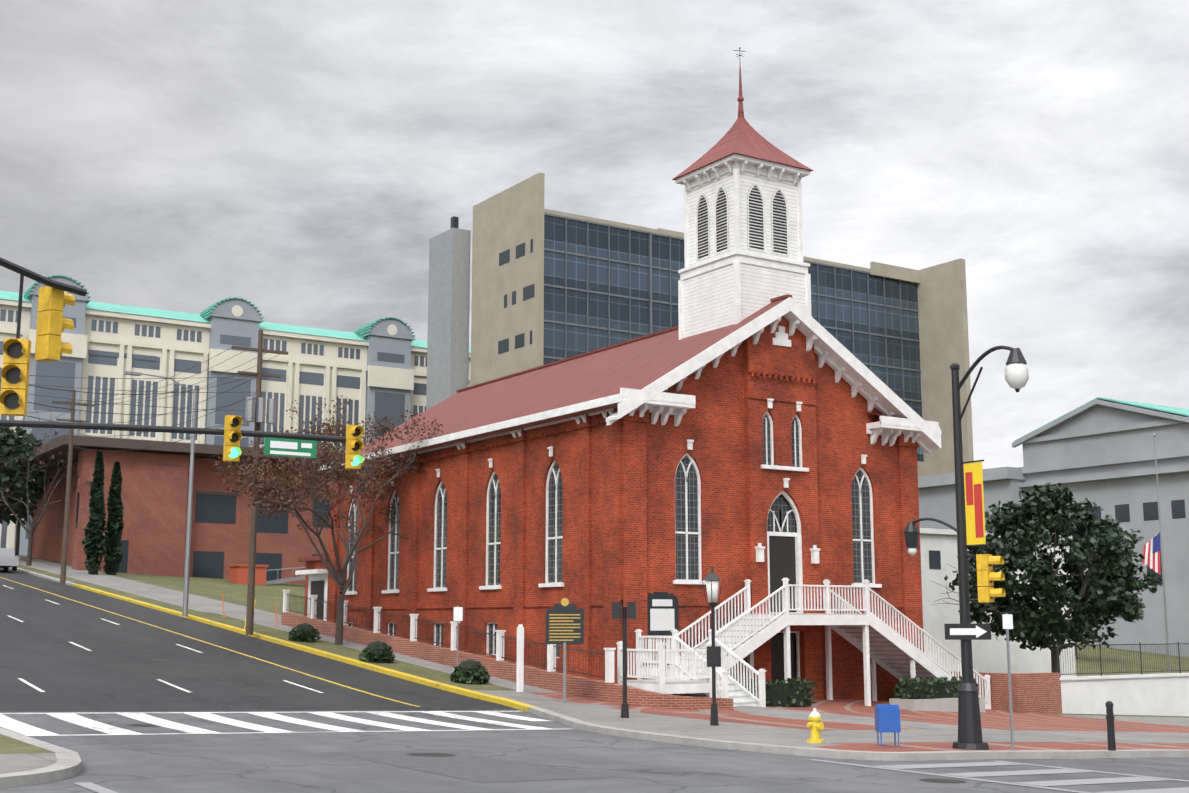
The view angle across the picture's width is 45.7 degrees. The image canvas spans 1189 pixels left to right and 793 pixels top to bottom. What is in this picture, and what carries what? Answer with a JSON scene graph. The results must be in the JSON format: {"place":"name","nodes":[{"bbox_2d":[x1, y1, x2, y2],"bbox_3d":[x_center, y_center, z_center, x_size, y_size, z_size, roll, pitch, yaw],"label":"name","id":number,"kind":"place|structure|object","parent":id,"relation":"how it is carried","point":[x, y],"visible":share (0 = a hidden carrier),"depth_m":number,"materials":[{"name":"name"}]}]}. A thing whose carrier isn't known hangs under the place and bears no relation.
{"place":"outdoors","nodes":[
{"label":"outdoors","id":0,"kind":"place"},
{"bbox_2d":[0,734,56,773],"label":"sidewalk corner","id":1,"kind":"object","parent":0,"point":[16,755],"depth_m":20.39,"materials":[{"name":"concrete"}]},
{"bbox_2d":[426,228,470,409],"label":"concrete tower","id":2,"kind":"structure","parent":0,"point":[448,320],"depth_m":175.16,"materials":[{"name":"grey concrete"}]},
{"bbox_2d":[0,408,1149,658],"bbox_3d":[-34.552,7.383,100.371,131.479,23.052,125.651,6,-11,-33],"label":"tree","id":3,"kind":"object","parent":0,"point":[19,486],"depth_m":109.80,"materials":[{"name":"plant"}]},
{"bbox_2d":[0,568,1188,792],"bbox_3d":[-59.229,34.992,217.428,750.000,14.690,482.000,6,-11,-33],"label":"asphalt road","id":4,"kind":"structure","parent":0,"point":[116,668],"depth_m":28.51,"materials":[{"name":"grey asphalt"}]},
{"bbox_2d":[0,548,18,567],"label":"van","id":5,"kind":"object","parent":4,"relation":"on","point":[8,558],"visible":0.92,"depth_m":93.40,"materials":[{"name":"silver metal"}]},
{"bbox_2d":[3,566,16,570],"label":"tires","id":6,"kind":"object","parent":5,"relation":"attached to","point":[14,568],"visible":0.33,"depth_m":94.02,"materials":[{"name":"black rubber"}]},
{"bbox_2d":[128,659,965,782],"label":"manhole covers","id":7,"kind":"object","parent":4,"relation":"on","point":[447,755],"visible":0.81,"depth_m":24.03,"materials":[{"name":"metal"}]},
{"bbox_2d":[0,577,1188,792],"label":"road markings","id":8,"kind":"object","parent":4,"relation":"on","point":[14,725],"visible":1,"depth_m":29.68,"materials":[{"name":"white paint"}]},
{"bbox_2d":[72,732,1188,781],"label":"asphalt patches","id":9,"kind":"object","parent":4,"relation":"on","point":[475,768],"visible":0.94,"depth_m":22.56,"materials":[{"name":"grey asphalt"}]},
{"bbox_2d":[0,0,1188,468],"label":"sky","id":10,"kind":"structure","parent":0,"point":[301,161],"materials":[{"name":"grey"}]},
{"bbox_2d":[15,555,1188,751],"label":"church pavement","id":11,"kind":"structure","parent":0,"point":[848,724],"depth_m":41.97,"materials":[{"name":"grey concrete paving"},{"name":"concrete curb"},{"name":"red brick"}]},
{"bbox_2d":[82,451,124,573],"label":"cypress trees","id":12,"kind":"object","parent":11,"relation":"on","point":[108,541],"visible":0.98,"depth_m":98.20,"materials":[{"name":"green plant"}]},
{"bbox_2d":[88,486,116,574],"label":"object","id":13,"kind":"object","parent":12,"relation":"in","point":[109,572],"visible":0.05,"depth_m":98.49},
{"bbox_2d":[52,330,287,634],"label":"utility poles","id":14,"kind":"object","parent":11,"relation":"on","point":[260,350],"visible":0.92,"depth_m":58.39,"materials":[{"name":"wood"}]},
{"bbox_2d":[0,348,335,491],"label":"utility wires","id":15,"kind":"object","parent":14,"relation":"attached to","point":[144,401],"visible":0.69,"depth_m":58.90,"materials":[{"name":"black rubber"}]},
{"bbox_2d":[229,564,268,584],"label":"low brick block","id":16,"kind":"object","parent":11,"relation":"on","point":[238,573],"visible":0.68,"depth_m":103.30,"materials":[{"name":"red brick"}]},
{"bbox_2d":[222,592,276,629],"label":"marker stakes","id":17,"kind":"object","parent":11,"relation":"on","point":[254,608],"visible":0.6,"depth_m":60.40,"materials":[{"name":"orange"}]},
{"bbox_2d":[266,567,305,583],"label":"ramp rail","id":18,"kind":"object","parent":11,"relation":"on","point":[286,580],"visible":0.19,"depth_m":107.44,"materials":[{"name":"grey metal"}]},
{"bbox_2d":[213,395,440,644],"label":"tree branches","id":19,"kind":"object","parent":11,"relation":"on","point":[339,579],"visible":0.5,"depth_m":55.67,"materials":[{"name":"brown plant"}]},
{"bbox_2d":[211,395,442,540],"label":"dry tree leaves","id":20,"kind":"object","parent":19,"relation":"attached to","point":[308,462],"visible":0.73,"depth_m":54.84,"materials":[{"name":"red plant"}]},
{"bbox_2d":[0,257,1115,750],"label":"black street ironwork","id":21,"kind":"object","parent":11,"relation":"on","point":[968,721],"visible":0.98,"depth_m":28.02,"materials":[{"name":"black metal"}]},
{"bbox_2d":[264,437,316,457],"bbox_3d":[-7.525,1.269,34.914,1.350,0.440,0.015,6,-11,-33],"label":"street name sign","id":22,"kind":"object","parent":21,"relation":"attached to","point":[267,448],"visible":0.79,"depth_m":34.93,"materials":[{"name":"green metal"}]},
{"bbox_2d":[0,286,1005,601],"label":"traffic lights","id":23,"kind":"object","parent":21,"relation":"attached to","point":[52,326],"visible":0.94,"depth_m":22.76},
{"bbox_2d":[229,448,358,464],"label":"lit green signals","id":24,"kind":"object","parent":23,"relation":"attached to","point":[234,453],"visible":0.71,"depth_m":33.90,"materials":[{"name":"teal glass"}]},
{"bbox_2d":[4,342,993,598],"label":"traffic light lenses","id":25,"kind":"object","parent":23,"relation":"in","point":[12,376],"visible":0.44,"depth_m":22.12,"materials":[{"name":"black"}]},
{"bbox_2d":[706,362,1028,601],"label":"lamp globes","id":26,"kind":"object","parent":21,"relation":"on","point":[1017,375],"visible":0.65,"depth_m":27.05,"materials":[{"name":"white glass"}]},
{"bbox_2d":[964,462,985,544],"bbox_3d":[7.478,2.104,27.756,0.001,1.610,0.480,6,-11,-33],"label":"yellow banner","id":27,"kind":"object","parent":21,"relation":"attached to","point":[975,469],"visible":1,"depth_m":27.78,"materials":[{"name":"yellow fabric"}]},
{"bbox_2d":[965,472,983,537],"bbox_3d":[7.475,2.129,27.750,0.001,1.300,0.400,6,-11,-33],"label":"red banner","id":28,"kind":"object","parent":27,"relation":"attached to","point":[977,503],"visible":1,"depth_m":27.70,"materials":[{"name":"red fabric"}]},
{"bbox_2d":[124,371,1013,750],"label":"grey steel poles","id":29,"kind":"object","parent":11,"relation":"on","point":[254,409],"visible":0.85,"depth_m":58.03,"materials":[{"name":"metal"}]},
{"bbox_2d":[546,603,583,643],"bbox_3d":[-0.854,6.535,40.540,1.094,1.160,0.040,0,-9,-3],"label":"historical marker","id":30,"kind":"object","parent":29,"relation":"attached to","point":[559,608],"visible":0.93,"depth_m":40.52,"materials":[{"name":"grey metal"}]},
{"bbox_2d":[549,598,579,640],"bbox_3d":[-0.854,6.409,40.560,0.895,1.214,0.060,0,-9,-3],"label":"marker lettering","id":31,"kind":"object","parent":30,"relation":"attached to","point":[564,601],"visible":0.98,"depth_m":40.52,"materials":[{"name":"gold metal"}]},
{"bbox_2d":[288,625,977,706],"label":"hedge leaves","id":32,"kind":"object","parent":11,"relation":"on","point":[363,657],"visible":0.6,"depth_m":47.28,"materials":[{"name":"green plant"}]},
{"bbox_2d":[270,441,1012,691],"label":"street signs","id":33,"kind":"object","parent":11,"relation":"on","point":[1007,619],"visible":1,"depth_m":35.04,"materials":[{"name":"white metal"}]},
{"bbox_2d":[616,578,990,708],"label":"white timber stairs","id":34,"kind":"structure","parent":11,"relation":"on","point":[662,657],"depth_m":46.27,"materials":[{"name":"white wood"}]},
{"bbox_2d":[620,613,935,703],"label":"stair treads","id":35,"kind":"object","parent":34,"relation":"attached to","point":[667,681],"visible":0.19,"depth_m":45.75,"materials":[{"name":"white wood"}]},
{"bbox_2d":[807,717,823,742],"bbox_3d":[4.381,6.604,27.955,0.360,0.500,0.360,6,-11,-33],"label":"hydrant","id":36,"kind":"object","parent":11,"relation":"on","point":[815,725],"visible":1,"depth_m":27.87,"materials":[{"name":"yellow metal"}]},
{"bbox_2d":[809,708,819,716],"bbox_3d":[4.375,6.336,28.006,0.219,0.275,0.219,6,-11,-33],"label":"fire hydrant cap","id":37,"kind":"object","parent":36,"relation":"on","point":[814,713],"visible":0.71,"depth_m":27.95,"materials":[{"name":"white metal"}]},
{"bbox_2d":[875,704,900,746],"bbox_3d":[5.715,6.410,27.489,0.418,0.788,0.338,0,-9,-3],"label":"mailbox","id":38,"kind":"object","parent":11,"relation":"on","point":[887,718],"visible":0.96,"depth_m":27.35,"materials":[{"name":"blue metal"}]},
{"bbox_2d":[889,697,985,711],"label":"planter wall","id":39,"kind":"structure","parent":11,"relation":"on","point":[946,704],"depth_m":47.16,"materials":[{"name":"concrete"}]},
{"bbox_2d":[1153,434,1169,672],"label":"flagpole","id":40,"kind":"object","parent":11,"relation":"on","point":[1166,627],"visible":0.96,"depth_m":84.73,"materials":[{"name":"grey metal"}]},
{"bbox_2d":[1142,532,1160,574],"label":"flag","id":41,"kind":"object","parent":40,"relation":"attached to","point":[1148,561],"depth_m":84.45,"materials":[{"name":"multicoloured fabric"}]},
{"bbox_2d":[1153,533,1159,552],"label":"blue flag","id":42,"kind":"object","parent":40,"relation":"attached to","point":[1156,543],"visible":1,"depth_m":84.74,"materials":[{"name":"blue fabric"}]},
{"bbox_2d":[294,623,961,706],"bbox_3d":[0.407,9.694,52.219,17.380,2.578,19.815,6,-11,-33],"label":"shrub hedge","id":43,"kind":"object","parent":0,"point":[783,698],"visible":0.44,"depth_m":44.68,"materials":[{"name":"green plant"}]},
{"bbox_2d":[543,215,923,460],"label":"window glass","id":44,"kind":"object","parent":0,"point":[554,297],"depth_m":169.94,"materials":[{"name":"blue glass"}]},
{"bbox_2d":[543,213,923,461],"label":"window mullions","id":45,"kind":"object","parent":44,"relation":"attached to","point":[649,300],"visible":0.25,"depth_m":170.50,"materials":[{"name":"grey metal"}]},
{"bbox_3d":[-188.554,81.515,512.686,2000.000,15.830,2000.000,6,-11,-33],"label":"terrain ground","id":46,"kind":"structure","parent":0,"visible":0},
{"bbox_2d":[32,448,330,583],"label":"brick block walls","id":47,"kind":"structure","parent":46,"relation":"on","point":[154,497],"depth_m":107.21,"materials":[{"name":"red brick"}]},
{"bbox_2d":[4,435,329,499],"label":"brick block roof fascia","id":48,"kind":"structure","parent":47,"relation":"attached to","point":[179,448],"depth_m":106.06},
{"bbox_2d":[75,493,329,580],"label":"windows","id":49,"kind":"structure","parent":47,"relation":"in","point":[215,509],"depth_m":109.69,"materials":[{"name":"grey glass"}]},
{"bbox_2d":[0,291,470,547],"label":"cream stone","id":50,"kind":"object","parent":46,"relation":"on","point":[167,347],"visible":0.15,"depth_m":176.27,"materials":[{"name":"beige stone"}]},
{"bbox_2d":[0,309,426,547],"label":"building windows","id":51,"kind":"structure","parent":50,"relation":"in","point":[391,406],"depth_m":175.68,"materials":[{"name":"grey glass"}]},
{"bbox_2d":[15,276,413,555],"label":"arched bays","id":52,"kind":"object","parent":50,"relation":"on","point":[224,320],"visible":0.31,"depth_m":178.08,"materials":[{"name":"grey concrete"}]},
{"bbox_2d":[0,274,470,352],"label":"green roof","id":53,"kind":"structure","parent":50,"relation":"on","point":[357,334],"depth_m":179.51,"materials":[{"name":"teal metal"}]},
{"bbox_2d":[281,612,732,709],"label":"low brick wall","id":54,"kind":"structure","parent":46,"relation":"on","point":[594,689],"depth_m":45.27,"materials":[{"name":"red brick"}]},
{"bbox_2d":[286,593,604,677],"bbox_3d":[-6.790,8.632,52.848,0.036,2.951,26.503,6,-11,-33],"label":"iron fence","id":55,"kind":"object","parent":54,"relation":"on","point":[464,629],"visible":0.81,"depth_m":51.17,"materials":[{"name":"black metal"}]},
{"bbox_2d":[283,590,615,682],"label":"wall posts","id":56,"kind":"object","parent":54,"relation":"on","point":[609,662],"visible":0.77,"depth_m":49.85,"materials":[{"name":"paint"}]},
{"bbox_2d":[0,567,1188,788],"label":"kerb","id":57,"kind":"structure","parent":46,"relation":"on","point":[68,765],"depth_m":27.45,"materials":[{"name":"concrete"}]},
{"bbox_2d":[304,316,923,699],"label":"church brick walls","id":58,"kind":"structure","parent":46,"relation":"on","point":[618,481],"depth_m":49.86,"materials":[{"name":"red brick"}]},
{"bbox_2d":[310,536,796,682],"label":"doors","id":59,"kind":"structure","parent":58,"relation":"in","point":[782,560],"depth_m":49.01,"materials":[{"name":"black wood"}]},
{"bbox_2d":[348,415,871,656],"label":"church windows","id":60,"kind":"structure","parent":58,"relation":"in","point":[782,504],"depth_m":50.07,"materials":[{"name":"grey glass"}]},
{"bbox_2d":[298,294,936,561],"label":"church roof","id":61,"kind":"structure","parent":58,"relation":"on","point":[640,363],"depth_m":55.61,"materials":[{"name":"red metal"}]},
{"bbox_2d":[683,170,805,337],"bbox_3d":[5.523,-4.662,52.255,3.260,6.450,3.260,6,-11,-33],"label":"belfry clapboard","id":62,"kind":"object","parent":61,"relation":"on","point":[708,301],"visible":0.46,"depth_m":51.17,"materials":[{"name":"white wood"}]},
{"bbox_2d":[698,47,786,258],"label":"louvers","id":63,"kind":"object","parent":62,"relation":"in","point":[717,220],"visible":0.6,"depth_m":51.55,"materials":[{"name":"grey wood"}]},
{"bbox_2d":[295,297,941,677],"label":"white building trim","id":64,"kind":"structure","parent":58,"relation":"attached to","point":[852,370],"depth_m":50.17,"materials":[{"name":"white paint"}]},
{"bbox_2d":[647,592,678,634],"bbox_3d":[2.173,7.071,45.948,1.300,1.393,0.120,6,-11,-33],"label":"sign frame","id":65,"kind":"object","parent":58,"relation":"attached to","point":[662,595],"visible":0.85,"depth_m":45.91,"materials":[{"name":"black metal"}]},
{"bbox_2d":[650,599,674,630],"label":"church notice panels","id":66,"kind":"object","parent":65,"relation":"in","point":[662,619],"visible":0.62,"depth_m":45.86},
{"bbox_2d":[675,154,810,339],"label":"belfry trim","id":67,"kind":"structure","parent":58,"relation":"on","point":[735,164],"depth_m":51.45,"materials":[{"name":"white wood"}]},
{"bbox_2d":[672,64,813,179],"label":"steeple roof","id":68,"kind":"structure","parent":67,"relation":"on","point":[742,136],"depth_m":52.24,"materials":[{"name":"red metal"}]},
{"bbox_2d":[470,172,973,476],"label":"concrete office","id":69,"kind":"structure","parent":46,"relation":"on","point":[511,218],"depth_m":172.81,"materials":[{"name":"beige concrete"}]},
{"bbox_2d":[451,216,533,354],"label":"windows","id":70,"kind":"structure","parent":69,"relation":"in","point":[528,293],"depth_m":165.83,"materials":[{"name":"glass"}]},
{"bbox_2d":[920,528,1075,676],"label":"white annex walls","id":71,"kind":"structure","parent":46,"relation":"on","point":[989,656],"depth_m":69.22,"materials":[{"name":"white paint"}]},
{"bbox_2d":[929,550,1011,570],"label":"white annex windows","id":72,"kind":"structure","parent":71,"relation":"in","point":[934,559],"depth_m":68.69,"materials":[{"name":"grey glass"}]},
{"bbox_2d":[951,671,1061,713],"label":"brick wall","id":73,"kind":"structure","parent":46,"relation":"on","point":[1036,692],"depth_m":50.40,"materials":[{"name":"red brick"}]},
{"bbox_2d":[930,482,1161,676],"bbox_3d":[19.728,8.553,61.252,9.142,9.711,8.859,6,-11,-33],"label":"magnolia","id":74,"kind":"object","parent":46,"relation":"on","point":[1028,524],"depth_m":59.84,"materials":[{"name":"green plant"}]},
{"bbox_2d":[918,399,1188,656],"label":"building","id":75,"kind":"structure","parent":46,"relation":"on","point":[1101,453],"depth_m":134.55,"materials":[{"name":"white paint"}]},
{"bbox_2d":[1015,397,1188,440],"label":"roof edge","id":76,"kind":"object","parent":75,"relation":"on","point":[1184,412],"depth_m":137.95,"materials":[{"name":"metal"}]},
{"bbox_2d":[1066,499,1185,584],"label":"windows","id":77,"kind":"structure","parent":75,"relation":"in","point":[1122,511],"depth_m":131.84,"materials":[{"name":"grey glass"}]},
{"bbox_2d":[1060,673,1188,717],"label":"white retaining wall","id":78,"kind":"structure","parent":46,"relation":"on","point":[1165,694],"depth_m":53.18,"materials":[{"name":"white concrete"}]},
{"bbox_2d":[1057,642,1188,675],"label":"iron fence","id":79,"kind":"object","parent":78,"relation":"on","point":[1140,644],"visible":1,"depth_m":53.52,"materials":[{"name":"black metal"}]}
]}

